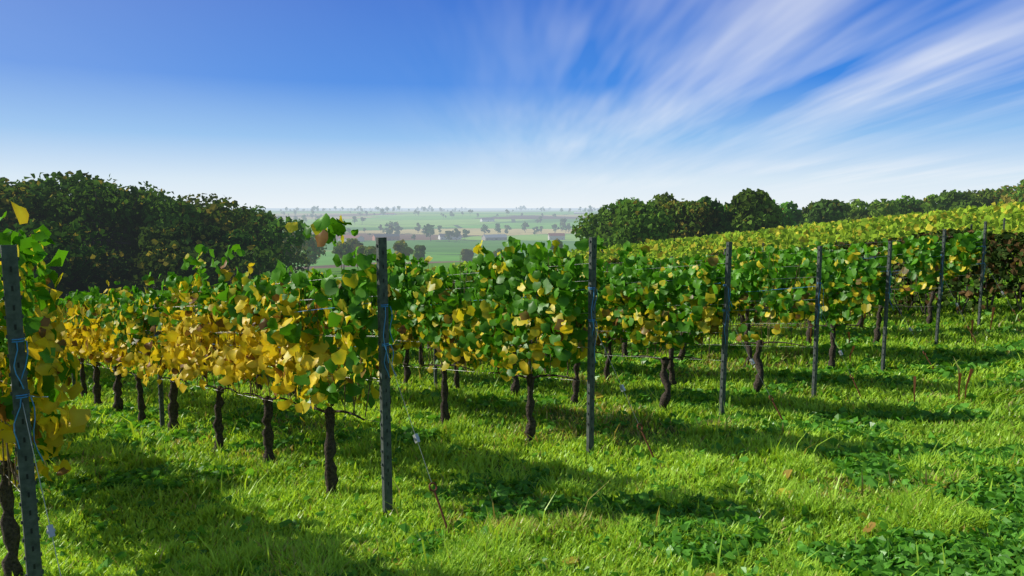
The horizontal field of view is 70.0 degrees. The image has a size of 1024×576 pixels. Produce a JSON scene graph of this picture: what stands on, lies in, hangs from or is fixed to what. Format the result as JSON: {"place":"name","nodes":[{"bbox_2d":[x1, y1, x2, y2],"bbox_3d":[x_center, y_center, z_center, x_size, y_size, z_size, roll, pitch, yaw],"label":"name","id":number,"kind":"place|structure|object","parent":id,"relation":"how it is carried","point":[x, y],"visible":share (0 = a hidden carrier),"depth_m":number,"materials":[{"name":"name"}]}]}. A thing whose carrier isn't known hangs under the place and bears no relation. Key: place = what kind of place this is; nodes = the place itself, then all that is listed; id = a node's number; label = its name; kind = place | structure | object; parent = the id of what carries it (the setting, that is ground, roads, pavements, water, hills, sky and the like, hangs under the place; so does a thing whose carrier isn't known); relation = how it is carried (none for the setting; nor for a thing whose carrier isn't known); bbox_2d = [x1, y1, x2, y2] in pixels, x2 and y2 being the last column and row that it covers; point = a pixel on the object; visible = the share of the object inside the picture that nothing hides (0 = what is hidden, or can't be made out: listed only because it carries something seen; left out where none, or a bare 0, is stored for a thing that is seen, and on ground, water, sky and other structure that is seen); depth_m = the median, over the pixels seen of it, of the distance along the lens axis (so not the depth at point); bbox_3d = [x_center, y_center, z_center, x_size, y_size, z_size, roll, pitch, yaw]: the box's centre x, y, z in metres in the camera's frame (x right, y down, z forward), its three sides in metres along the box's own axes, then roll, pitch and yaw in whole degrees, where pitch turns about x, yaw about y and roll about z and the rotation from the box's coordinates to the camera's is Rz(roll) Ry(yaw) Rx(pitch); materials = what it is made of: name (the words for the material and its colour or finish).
{"place":"outdoors","nodes":[
{"label":"outdoors","id":0,"kind":"place"},
{"bbox_2d":[0,0,1023,207],"label":"sky","id":1,"kind":"structure","parent":0,"point":[266,103],"materials":[{"name":"blue"}]},
{"bbox_2d":[17,208,1023,575],"bbox_3d":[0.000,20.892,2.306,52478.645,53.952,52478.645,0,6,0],"label":"terrain","id":2,"kind":"structure","parent":0,"point":[443,252],"depth_m":923.40,"materials":[{"name":"green plant"}]},
{"bbox_2d":[0,170,311,298],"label":"wood","id":3,"kind":"object","parent":2,"relation":"on","point":[169,220],"depth_m":54.09,"materials":[{"name":"green plant"}]},
{"bbox_2d":[282,229,563,275],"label":"slope trees","id":4,"kind":"object","parent":2,"relation":"on","point":[349,245],"depth_m":253.13,"materials":[{"name":"green plant"}]},
{"bbox_2d":[338,212,588,240],"bbox_3d":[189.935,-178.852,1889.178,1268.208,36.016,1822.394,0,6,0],"label":"buildings","id":5,"kind":"structure","parent":2,"relation":"on","point":[554,236],"depth_m":1057.76,"materials":[{"name":"white"}]},
{"bbox_2d":[0,221,986,575],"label":"vineyard posts","id":6,"kind":"object","parent":2,"relation":"on","point":[24,451],"visible":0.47,"depth_m":5.27,"materials":[{"name":"grey metal"}]},
{"bbox_2d":[0,236,1021,575],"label":"trellis wires","id":7,"kind":"object","parent":6,"relation":"attached to","point":[50,530],"visible":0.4,"depth_m":6.58,"materials":[{"name":"grey metal"}]},
{"bbox_2d":[0,202,987,575],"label":"grapevines","id":8,"kind":"object","parent":2,"relation":"on","point":[264,312],"depth_m":7.72,"materials":[{"name":"green plant"}]},
{"bbox_2d":[0,258,1023,575],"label":"grass","id":9,"kind":"structure","parent":2,"relation":"on","point":[936,504],"depth_m":6.13,"materials":[{"name":"green plant"}]},
{"bbox_2d":[603,227,1023,315],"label":"grapevines","id":10,"kind":"object","parent":9,"relation":"on","point":[1003,247],"depth_m":15.64,"materials":[{"name":"green plant"}]},
{"bbox_2d":[277,205,780,241],"bbox_3d":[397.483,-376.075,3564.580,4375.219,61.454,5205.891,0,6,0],"label":"valley trees","id":11,"kind":"object","parent":2,"relation":"on","point":[427,229],"depth_m":1348.66,"materials":[{"name":"green plant"}]},
{"bbox_2d":[602,214,1005,304],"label":"vineyard posts","id":12,"kind":"object","parent":2,"relation":"on","point":[971,225],"visible":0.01,"depth_m":19.46,"materials":[{"name":"metal"}]},
{"bbox_2d":[423,201,1023,284],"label":"vineyard foliage","id":13,"kind":"object","parent":12,"relation":"attached to","point":[993,215],"visible":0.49,"depth_m":24.75,"materials":[{"name":"green plant"}]},
{"bbox_2d":[571,179,1023,258],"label":"tree","id":14,"kind":"object","parent":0,"point":[660,217],"depth_m":53.28,"materials":[{"name":"green plant"}]}
]}

